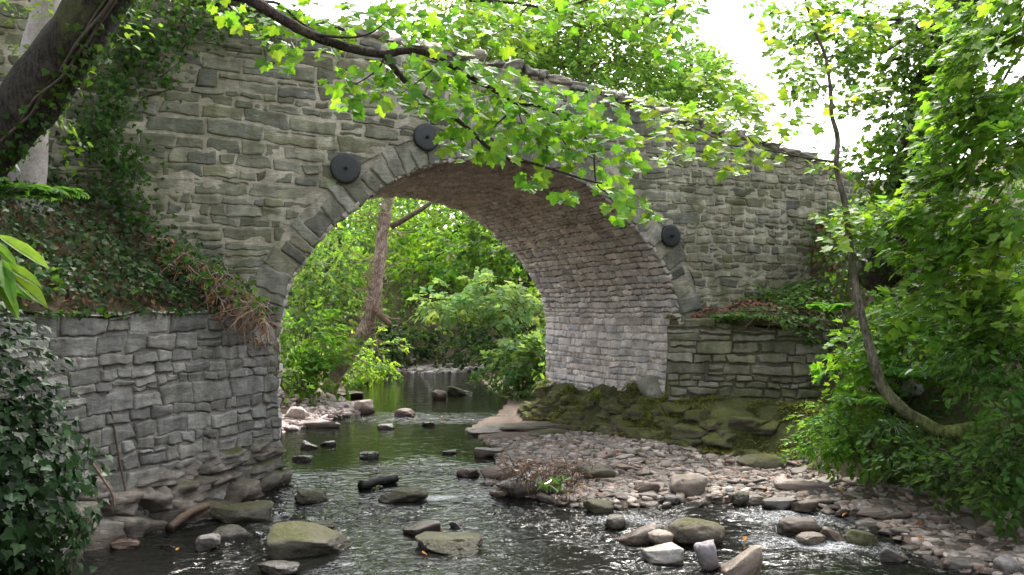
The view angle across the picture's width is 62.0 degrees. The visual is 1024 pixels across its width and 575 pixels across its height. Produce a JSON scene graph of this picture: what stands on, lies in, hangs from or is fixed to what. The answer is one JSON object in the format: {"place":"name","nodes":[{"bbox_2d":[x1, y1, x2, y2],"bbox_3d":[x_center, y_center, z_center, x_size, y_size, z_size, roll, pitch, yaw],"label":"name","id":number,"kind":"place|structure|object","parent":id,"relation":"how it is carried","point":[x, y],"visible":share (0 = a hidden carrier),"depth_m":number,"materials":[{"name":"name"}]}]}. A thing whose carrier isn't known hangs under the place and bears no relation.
{"place":"outdoors","nodes":[
{"label":"outdoors","id":0,"kind":"place"},
{"bbox_2d":[0,147,1023,574],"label":"ground","id":1,"kind":"structure","parent":0,"point":[724,411],"depth_m":11.66,"materials":[{"name":"soil"}]},
{"bbox_2d":[0,235,48,319],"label":"laurel shrub","id":2,"kind":"object","parent":1,"relation":"on","point":[18,280],"visible":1,"depth_m":4.45,"materials":[{"name":"green plant"}]},
{"bbox_2d":[0,177,89,202],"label":"fern","id":3,"kind":"object","parent":1,"relation":"on","point":[21,190],"visible":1,"depth_m":6.86,"materials":[{"name":"green plant"}]},
{"bbox_2d":[0,301,117,574],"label":"ivy bush","id":4,"kind":"object","parent":1,"relation":"on","point":[29,530],"visible":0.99,"depth_m":4.84,"materials":[{"name":"green plant"}]},
{"bbox_2d":[0,0,163,215],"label":"beech tree","id":5,"kind":"object","parent":1,"relation":"on","point":[41,13],"visible":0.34,"depth_m":8.12,"materials":[{"name":"green plant"}]},
{"bbox_2d":[0,175,264,318],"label":"bank leaf litter","id":6,"kind":"object","parent":1,"relation":"on","point":[111,300],"visible":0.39,"depth_m":8.21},
{"bbox_2d":[0,151,273,321],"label":"ivy ground cover","id":7,"kind":"object","parent":1,"relation":"on","point":[97,233],"visible":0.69,"depth_m":8.20,"materials":[{"name":"green plant"}]},
{"bbox_2d":[0,310,292,561],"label":"retaining wall","id":8,"kind":"structure","parent":1,"relation":"on","point":[190,399],"depth_m":8.20,"materials":[{"name":"grey stone"}]},
{"bbox_2d":[91,301,175,548],"bbox_3d":[-3.224,1.192,7.459,1.110,2.154,0.254,-1,-2,28],"label":"driftwood","id":9,"kind":"object","parent":8,"relation":"attached to","point":[117,447],"visible":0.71,"depth_m":7.69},
{"bbox_2d":[0,227,278,320],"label":"wall top ivy","id":10,"kind":"object","parent":8,"relation":"on","point":[54,277],"depth_m":8.06,"materials":[{"name":"green plant"}]},
{"bbox_2d":[142,224,298,357],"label":"dead vines","id":11,"kind":"object","parent":8,"relation":"on","point":[255,301],"visible":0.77,"depth_m":9.07,"materials":[{"name":"brown plant"}]},
{"bbox_2d":[165,502,210,531],"bbox_3d":[-3.049,2.162,8.041,0.098,0.160,0.628,0,-2,14],"label":"driftwood","id":12,"kind":"object","parent":1,"relation":"on","point":[178,520],"visible":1,"depth_m":7.94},
{"bbox_2d":[280,382,360,432],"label":"shore pebbles","id":13,"kind":"object","parent":1,"relation":"on","point":[325,410],"visible":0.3,"depth_m":16.15,"materials":[{"name":"stone"}]},
{"bbox_2d":[279,297,367,402],"bbox_3d":[-4.035,1.365,17.312,2.472,2.372,2.359,1,-2,-28],"label":"bramble bush","id":14,"kind":"object","parent":1,"relation":"on","point":[314,364],"visible":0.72,"depth_m":17.21,"materials":[{"name":"green plant"}]},
{"bbox_2d":[280,231,391,392],"bbox_3d":[-4.615,0.573,20.115,2.750,3.893,3.628,-1,-2,26],"label":"holly bush","id":15,"kind":"object","parent":1,"relation":"on","point":[299,289],"visible":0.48,"depth_m":19.79,"materials":[{"name":"green plant"}]},
{"bbox_2d":[0,0,710,226],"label":"sycamore tree","id":16,"kind":"object","parent":1,"relation":"on","point":[50,69],"visible":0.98,"depth_m":6.76,"materials":[{"name":"green plant"}]},
{"bbox_2d":[293,197,420,315],"bbox_3d":[-5.860,-1.607,30.677,4.355,6.103,5.181,2,-2,-45],"label":"woodland tree","id":17,"kind":"object","parent":1,"relation":"on","point":[343,237],"visible":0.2,"depth_m":30.54,"materials":[{"name":"green plant"}]},
{"bbox_2d":[354,399,374,413],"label":"boulder","id":18,"kind":"object","parent":1,"relation":"on","point":[364,406],"visible":0.81,"depth_m":16.75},
{"bbox_2d":[327,326,413,387],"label":"willow bush","id":19,"kind":"object","parent":1,"relation":"on","point":[361,378],"visible":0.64,"depth_m":23.37,"materials":[{"name":"green plant"}]},
{"bbox_2d":[294,197,464,394],"bbox_3d":[-2.981,-0.807,19.200,4.294,6.322,2.704,0,-2,0],"label":"vine clad tree","id":20,"kind":"object","parent":1,"relation":"on","point":[379,250],"visible":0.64,"depth_m":18.74,"materials":[{"name":"green plant"}]},
{"bbox_2d":[349,313,440,369],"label":"yew bush","id":21,"kind":"object","parent":1,"relation":"on","point":[391,354],"visible":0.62,"depth_m":28.49,"materials":[{"name":"green plant"}]},
{"bbox_2d":[337,197,466,261],"bbox_3d":[-4.613,-2.181,36.482,7.137,7.654,5.032,0,-2,0],"label":"woodland tree","id":22,"kind":"object","parent":1,"relation":"on","point":[429,214],"visible":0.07,"depth_m":36.58,"materials":[{"name":"green plant"}]},
{"bbox_2d":[337,341,486,372],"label":"shore pebbles","id":23,"kind":"object","parent":1,"relation":"on","point":[418,369],"visible":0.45,"depth_m":28.60,"materials":[{"name":"stone"}]},
{"bbox_2d":[280,255,545,405],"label":"valley undergrowth","id":24,"kind":"object","parent":1,"relation":"on","point":[301,395],"visible":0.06,"depth_m":29.89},
{"bbox_2d":[0,0,874,457],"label":"stone bridge","id":25,"kind":"structure","parent":1,"relation":"on","point":[274,176],"depth_m":11.29,"materials":[{"name":"stone"}]},
{"bbox_2d":[55,0,309,238],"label":"hanging ivy","id":26,"kind":"object","parent":25,"relation":"attached to","point":[115,76],"visible":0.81,"depth_m":9.17,"materials":[{"name":"green plant"}]},
{"bbox_2d":[383,198,529,330],"bbox_3d":[-2.651,-1.463,33.106,6.641,6.974,4.841,-1,-2,34],"label":"woodland tree","id":27,"kind":"object","parent":1,"relation":"on","point":[443,266],"visible":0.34,"depth_m":32.53,"materials":[{"name":"green plant"}]},
{"bbox_2d":[413,314,522,371],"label":"laurel bush","id":28,"kind":"object","parent":1,"relation":"on","point":[473,339],"visible":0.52,"depth_m":28.27,"materials":[{"name":"green plant"}]},
{"bbox_2d":[406,266,545,375],"bbox_3d":[-0.678,0.800,21.039,3.876,2.719,2.470,-1,-2,34],"label":"sycamore shrub","id":29,"kind":"object","parent":1,"relation":"on","point":[468,298],"visible":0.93,"depth_m":20.70,"materials":[{"name":"green plant"}]},
{"bbox_2d":[401,0,552,67],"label":"tree","id":30,"kind":"object","parent":1,"relation":"on","point":[483,43],"visible":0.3,"depth_m":23.20,"materials":[{"name":"green plant"}]},
{"bbox_2d":[415,209,545,337],"bbox_3d":[-0.486,-1.067,29.386,5.934,6.133,5.091,0,-2,0],"label":"woodland tree","id":31,"kind":"object","parent":1,"relation":"on","point":[507,262],"visible":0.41,"depth_m":28.77,"materials":[{"name":"green plant"}]},
{"bbox_2d":[465,335,545,401],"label":"ivy bush","id":32,"kind":"object","parent":1,"relation":"on","point":[495,381],"visible":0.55,"depth_m":19.75,"materials":[{"name":"green plant"}]},
{"bbox_2d":[480,314,546,397],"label":"sycamore shrub","id":33,"kind":"object","parent":1,"relation":"on","point":[531,345],"visible":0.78,"depth_m":19.11,"materials":[{"name":"green plant"}]},
{"bbox_2d":[495,467,557,497],"bbox_3d":[0.171,2.171,9.361,0.730,0.344,0.474,-1,-2,20],"label":"boulder","id":34,"kind":"object","parent":1,"relation":"on","point":[520,492],"visible":0.41,"depth_m":9.17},
{"bbox_2d":[491,452,599,500],"bbox_3d":[0.357,2.028,9.058,1.174,0.616,0.942,0,-2,0],"label":"dead plant heap","id":35,"kind":"object","parent":34,"relation":"on","point":[549,476],"visible":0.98,"depth_m":8.95,"materials":[{"name":"brown plant"}]},
{"bbox_2d":[483,422,570,430],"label":"boulder","id":36,"kind":"object","parent":1,"relation":"on","point":[523,426],"visible":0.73,"depth_m":13.85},
{"bbox_2d":[483,0,615,74],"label":"tree","id":37,"kind":"object","parent":1,"relation":"on","point":[515,10],"visible":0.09,"depth_m":26.17,"materials":[{"name":"green plant"}]},
{"bbox_2d":[529,428,569,436],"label":"boulder","id":38,"kind":"object","parent":1,"relation":"on","point":[553,431],"visible":0.64,"depth_m":13.00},
{"bbox_2d":[310,123,820,320],"bbox_3d":[-1.964,-3.631,38.617,28.518,11.851,11.618,0,-2,0],"label":"wood","id":39,"kind":"object","parent":1,"relation":"on","point":[770,138],"visible":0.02,"depth_m":34.61,"materials":[{"name":"green plant"}]},
{"bbox_2d":[517,0,670,96],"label":"tree","id":40,"kind":"object","parent":1,"relation":"on","point":[573,60],"visible":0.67,"depth_m":24.95,"materials":[{"name":"green plant"}]},
{"bbox_2d":[578,465,615,479],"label":"boulder","id":41,"kind":"object","parent":1,"relation":"on","point":[600,471],"visible":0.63,"depth_m":9.86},
{"bbox_2d":[634,482,659,492],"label":"boulder","id":42,"kind":"object","parent":1,"relation":"on","point":[646,486],"visible":0.79,"depth_m":9.21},
{"bbox_2d":[516,386,780,456],"bbox_3d":[1.631,2.051,13.336,1.474,0.756,6.188,1,-2,-34],"label":"rock ledge","id":43,"kind":"object","parent":1,"relation":"on","point":[685,435],"visible":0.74,"depth_m":12.13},
{"bbox_2d":[527,313,867,469],"bbox_3d":[2.229,1.292,12.669,1.755,1.940,6.719,1,-2,-35],"label":"moss","id":44,"kind":"object","parent":43,"relation":"on","point":[662,398],"visible":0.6,"depth_m":11.96,"materials":[{"name":"green plant"}]},
{"bbox_2d":[639,375,663,397],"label":"boulder","id":45,"kind":"object","parent":1,"relation":"on","point":[650,385],"visible":0.4,"depth_m":13.02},
{"bbox_2d":[592,0,729,106],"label":"tree","id":46,"kind":"object","parent":1,"relation":"on","point":[661,25],"visible":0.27,"depth_m":27.42,"materials":[{"name":"green plant"}]},
{"bbox_2d":[638,33,765,131],"bbox_3d":[5.740,-4.037,26.239,4.199,7.444,4.801,0,-2,0],"label":"tree","id":47,"kind":"object","parent":1,"relation":"on","point":[675,88],"visible":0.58,"depth_m":25.39,"materials":[{"name":"green plant"}]},
{"bbox_2d":[484,431,1023,574],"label":"gravel","id":48,"kind":"structure","parent":1,"relation":"on","point":[549,444],"depth_m":9.86,"materials":[{"name":"stone"}]},
{"bbox_2d":[669,473,709,496],"bbox_3d":[1.907,2.145,9.189,0.438,0.284,0.377,0,-2,0],"label":"boulder","id":49,"kind":"object","parent":48,"relation":"on","point":[690,484],"visible":0.84,"depth_m":9.05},
{"bbox_2d":[773,478,830,491],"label":"boulder","id":50,"kind":"object","parent":48,"relation":"on","point":[791,484],"visible":0.88,"depth_m":9.19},
{"bbox_2d":[856,507,885,519],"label":"boulder","id":51,"kind":"object","parent":48,"relation":"on","point":[874,513],"visible":0.92,"depth_m":8.13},
{"bbox_2d":[956,517,983,530],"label":"stone","id":52,"kind":"object","parent":48,"relation":"on","point":[968,523],"visible":0.48,"depth_m":7.67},
{"bbox_2d":[976,524,1005,538],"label":"stone","id":53,"kind":"object","parent":48,"relation":"on","point":[985,531],"visible":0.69,"depth_m":7.37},
{"bbox_2d":[665,318,843,402],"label":"wall","id":54,"kind":"structure","parent":1,"relation":"on","point":[705,357],"depth_m":12.25,"materials":[{"name":"stone"}]},
{"bbox_2d":[709,287,849,353],"bbox_3d":[4.054,0.477,12.552,2.446,1.043,1.629,0,-2,0],"label":"trailing ivy","id":55,"kind":"object","parent":54,"relation":"on","point":[750,316],"visible":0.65,"depth_m":12.16,"materials":[{"name":"green plant"}]},
{"bbox_2d":[736,454,783,468],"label":"boulder","id":56,"kind":"object","parent":1,"relation":"on","point":[765,461],"visible":0.75,"depth_m":10.24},
{"bbox_2d":[673,193,958,401],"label":"terrace leaf litter","id":57,"kind":"object","parent":1,"relation":"on","point":[725,310],"visible":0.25,"depth_m":12.72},
{"bbox_2d":[622,0,1023,438],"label":"sapling","id":58,"kind":"object","parent":1,"relation":"on","point":[896,403],"visible":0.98,"depth_m":8.00,"materials":[{"name":"green plant"}]},
{"bbox_2d":[805,301,853,311],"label":"fern","id":59,"kind":"object","parent":1,"relation":"on","point":[824,307],"visible":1,"depth_m":10.92,"materials":[{"name":"green plant"}]},
{"bbox_2d":[740,188,961,397],"bbox_3d":[5.011,-0.039,13.129,3.145,3.352,2.248,0,-2,0],"label":"terrace ivy","id":60,"kind":"object","parent":1,"relation":"on","point":[806,285],"visible":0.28,"depth_m":12.89,"materials":[{"name":"green plant"}]},
{"bbox_2d":[778,390,936,486],"bbox_3d":[3.669,1.613,9.137,1.528,1.052,1.247,-2,-2,45],"label":"dogwood bush","id":61,"kind":"object","parent":1,"relation":"on","point":[846,445],"visible":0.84,"depth_m":9.14,"materials":[{"name":"green plant"}]},
{"bbox_2d":[829,391,887,404],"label":"fern","id":62,"kind":"object","parent":1,"relation":"on","point":[846,396],"visible":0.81,"depth_m":8.87,"materials":[{"name":"green plant"}]},
{"bbox_2d":[742,0,1014,296],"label":"ivy clad tree","id":63,"kind":"object","parent":1,"relation":"on","point":[929,41],"visible":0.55,"depth_m":10.82,"materials":[{"name":"green plant"}]},
{"bbox_2d":[809,285,967,426],"bbox_3d":[4.239,0.782,9.596,1.912,1.645,1.782,0,-2,0],"label":"elder bush","id":64,"kind":"object","parent":1,"relation":"on","point":[888,353],"visible":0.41,"depth_m":9.47,"materials":[{"name":"green plant"}]},
{"bbox_2d":[858,413,929,453],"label":"grass tussock","id":65,"kind":"object","parent":1,"relation":"on","point":[897,426],"depth_m":8.47,"materials":[{"name":"green plant"}]},
{"bbox_2d":[880,512,912,519],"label":"stone","id":66,"kind":"object","parent":1,"relation":"on","point":[897,515],"visible":0.81,"depth_m":8.04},
{"bbox_2d":[783,170,1023,511],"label":"tree leaves","id":67,"kind":"object","parent":1,"relation":"on","point":[969,414],"visible":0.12,"depth_m":9.39,"materials":[{"name":"green plant"}]},
{"bbox_2d":[883,365,972,379],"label":"fern","id":68,"kind":"object","parent":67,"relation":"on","point":[900,371],"visible":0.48,"depth_m":8.88,"materials":[{"name":"green plant"}]},
{"bbox_2d":[889,358,924,397],"bbox_3d":[4.545,1.049,9.875,0.440,0.460,0.500,0,-2,0],"label":"boulder","id":69,"kind":"object","parent":1,"relation":"on","point":[906,385],"visible":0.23,"depth_m":9.70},
{"bbox_2d":[818,0,1023,347],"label":"maple tree","id":70,"kind":"object","parent":1,"relation":"on","point":[994,232],"visible":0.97,"depth_m":7.65,"materials":[{"name":"green plant"}]},
{"bbox_2d":[844,207,1023,305],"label":"rowan bush","id":71,"kind":"object","parent":1,"relation":"on","point":[912,281],"visible":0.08,"depth_m":10.77,"materials":[{"name":"green plant"}]},
{"bbox_2d":[856,398,1023,544],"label":"bramble bush","id":72,"kind":"object","parent":1,"relation":"on","point":[952,460],"visible":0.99,"depth_m":7.26,"materials":[{"name":"green plant"}]},
{"bbox_2d":[902,251,1023,428],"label":"hazel bush","id":73,"kind":"object","parent":1,"relation":"on","point":[953,363],"visible":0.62,"depth_m":7.67,"materials":[{"name":"green plant"}]},
{"bbox_2d":[993,554,1022,574],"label":"boulder","id":74,"kind":"object","parent":1,"relation":"on","point":[1005,564],"visible":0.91,"depth_m":6.37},
{"bbox_2d":[57,372,978,574],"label":"water","id":75,"kind":"structure","parent":0,"point":[526,536],"depth_m":8.04,"materials":[{"name":"liquid"}]},
{"bbox_2d":[110,538,140,549],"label":"boulder","id":76,"kind":"object","parent":75,"relation":"on","point":[123,543],"visible":1,"depth_m":7.20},
{"bbox_2d":[195,533,220,550],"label":"boulder","id":77,"kind":"object","parent":75,"relation":"on","point":[210,541],"visible":0.94,"depth_m":7.11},
{"bbox_2d":[212,524,252,539],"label":"boulder","id":78,"kind":"object","parent":75,"relation":"on","point":[234,531],"visible":0.78,"depth_m":7.49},
{"bbox_2d":[209,500,274,523],"bbox_3d":[-2.621,2.188,8.274,0.574,0.171,0.456,0,-2,0],"label":"boulder","id":79,"kind":"object","parent":75,"relation":"on","point":[259,510],"visible":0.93,"depth_m":8.17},
{"bbox_2d":[257,560,300,574],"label":"boulder","id":80,"kind":"object","parent":75,"relation":"on","point":[278,567],"visible":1,"depth_m":6.50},
{"bbox_2d":[284,406,308,420],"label":"boulder","id":81,"kind":"object","parent":75,"relation":"on","point":[295,412],"visible":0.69,"depth_m":15.25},
{"bbox_2d":[266,521,351,558],"bbox_3d":[-1.700,2.124,7.146,0.666,0.287,0.533,0,-2,0],"label":"boulder","id":82,"kind":"object","parent":75,"relation":"in","point":[289,539],"visible":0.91,"depth_m":7.01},
{"bbox_2d":[294,489,328,503],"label":"boulder","id":83,"kind":"object","parent":75,"relation":"on","point":[308,496],"visible":0.92,"depth_m":8.95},
{"bbox_2d":[301,419,340,427],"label":"boulder","id":84,"kind":"object","parent":75,"relation":"on","point":[316,423],"visible":0.93,"depth_m":14.67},
{"bbox_2d":[357,474,398,489],"bbox_3d":[-1.527,2.227,9.766,0.128,0.139,0.553,-1,-2,37],"label":"driftwood","id":85,"kind":"object","parent":75,"relation":"on","point":[370,483],"visible":1,"depth_m":9.69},
{"bbox_2d":[378,487,427,502],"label":"boulder","id":86,"kind":"object","parent":75,"relation":"on","point":[413,494],"visible":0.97,"depth_m":8.98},
{"bbox_2d":[394,408,414,416],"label":"boulder","id":87,"kind":"object","parent":75,"relation":"on","point":[404,412],"visible":0.88,"depth_m":16.25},
{"bbox_2d":[402,520,440,535],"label":"boulder","id":88,"kind":"object","parent":75,"relation":"in","point":[424,526],"visible":0.81,"depth_m":7.62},
{"bbox_2d":[415,531,483,554],"bbox_3d":[-0.539,2.174,7.229,0.592,0.128,0.450,0,-2,0],"label":"boulder","id":89,"kind":"object","parent":75,"relation":"on","point":[452,543],"visible":0.98,"depth_m":7.13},
{"bbox_2d":[447,386,472,394],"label":"boulder","id":90,"kind":"object","parent":75,"relation":"in","point":[451,390],"visible":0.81,"depth_m":20.49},
{"bbox_2d":[456,467,480,476],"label":"boulder","id":91,"kind":"object","parent":75,"relation":"on","point":[467,472],"visible":0.93,"depth_m":10.33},
{"bbox_2d":[465,426,510,434],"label":"boulder","id":92,"kind":"object","parent":75,"relation":"on","point":[480,430],"visible":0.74,"depth_m":13.79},
{"bbox_2d":[474,447,502,456],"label":"boulder","id":93,"kind":"object","parent":75,"relation":"on","point":[483,452],"visible":0.88,"depth_m":11.73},
{"bbox_2d":[480,465,512,479],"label":"boulder","id":94,"kind":"object","parent":75,"relation":"on","point":[486,472],"visible":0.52,"depth_m":10.05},
{"bbox_2d":[176,416,1005,554],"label":"fallen leaves","id":95,"kind":"object","parent":75,"relation":"on","point":[840,489],"visible":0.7,"depth_m":9.19,"materials":[{"name":"orange plant"}]},
{"bbox_2d":[583,499,613,514],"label":"boulder","id":96,"kind":"object","parent":75,"relation":"on","point":[597,506],"visible":0.98,"depth_m":8.44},
{"bbox_2d":[604,514,625,529],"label":"boulder","id":97,"kind":"object","parent":75,"relation":"on","point":[615,521],"visible":0.99,"depth_m":7.84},
{"bbox_2d":[614,524,657,544],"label":"boulder","id":98,"kind":"object","parent":75,"relation":"on","point":[637,536],"visible":0.81,"depth_m":7.41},
{"bbox_2d":[646,529,673,545],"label":"boulder","id":99,"kind":"object","parent":75,"relation":"in","point":[657,537],"visible":0.88,"depth_m":7.29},
{"bbox_2d":[641,542,684,564],"bbox_3d":[1.209,2.147,6.841,0.326,0.157,0.269,0,-2,0],"label":"boulder","id":100,"kind":"object","parent":75,"relation":"on","point":[669,553],"visible":0.94,"depth_m":6.76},
{"bbox_2d":[667,517,724,545],"bbox_3d":[1.597,2.138,7.398,0.510,0.262,0.382,0,-2,0],"label":"boulder","id":101,"kind":"object","parent":75,"relation":"in","point":[687,531],"visible":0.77,"depth_m":7.28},
{"bbox_2d":[693,539,718,571],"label":"boulder","id":102,"kind":"object","parent":75,"relation":"in","point":[706,555],"visible":0.88,"depth_m":6.55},
{"bbox_2d":[730,491,748,505],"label":"boulder","id":103,"kind":"object","parent":75,"relation":"in","point":[740,498],"visible":0.98,"depth_m":8.84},
{"bbox_2d":[717,545,762,574],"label":"boulder","id":104,"kind":"object","parent":75,"relation":"in","point":[749,561],"visible":0.96,"depth_m":6.46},
{"bbox_2d":[747,494,764,505],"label":"boulder","id":105,"kind":"object","parent":75,"relation":"in","point":[755,499],"visible":0.66,"depth_m":8.84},
{"bbox_2d":[761,497,796,509],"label":"boulder","id":106,"kind":"object","parent":75,"relation":"in","point":[783,503],"visible":0.98,"depth_m":8.64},
{"bbox_2d":[776,517,821,535],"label":"boulder","id":107,"kind":"object","parent":75,"relation":"in","point":[790,526],"visible":0.77,"depth_m":7.58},
{"bbox_2d":[791,500,818,512],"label":"boulder","id":108,"kind":"object","parent":75,"relation":"in","point":[808,506],"visible":0.98,"depth_m":8.47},
{"bbox_2d":[795,531,826,544],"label":"boulder","id":109,"kind":"object","parent":75,"relation":"on","point":[812,538],"visible":1,"depth_m":7.36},
{"bbox_2d":[822,526,844,541],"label":"boulder","id":110,"kind":"object","parent":75,"relation":"on","point":[830,534],"visible":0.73,"depth_m":7.42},
{"bbox_2d":[844,529,877,545],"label":"boulder","id":111,"kind":"object","parent":75,"relation":"on","point":[859,537],"visible":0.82,"depth_m":7.28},
{"bbox_2d":[854,517,878,526],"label":"stone","id":112,"kind":"object","parent":75,"relation":"on","point":[869,521],"visible":0.67,"depth_m":7.95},
{"bbox_2d":[879,547,908,562],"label":"boulder","id":113,"kind":"object","parent":75,"relation":"on","point":[886,554],"visible":0.98,"depth_m":6.80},
{"bbox_2d":[936,556,985,570],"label":"boulder","id":114,"kind":"object","parent":75,"relation":"on","point":[957,565],"visible":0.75,"depth_m":6.59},
{"bbox_2d":[269,0,1023,228],"label":"sky","id":115,"kind":"structure","parent":0,"point":[728,24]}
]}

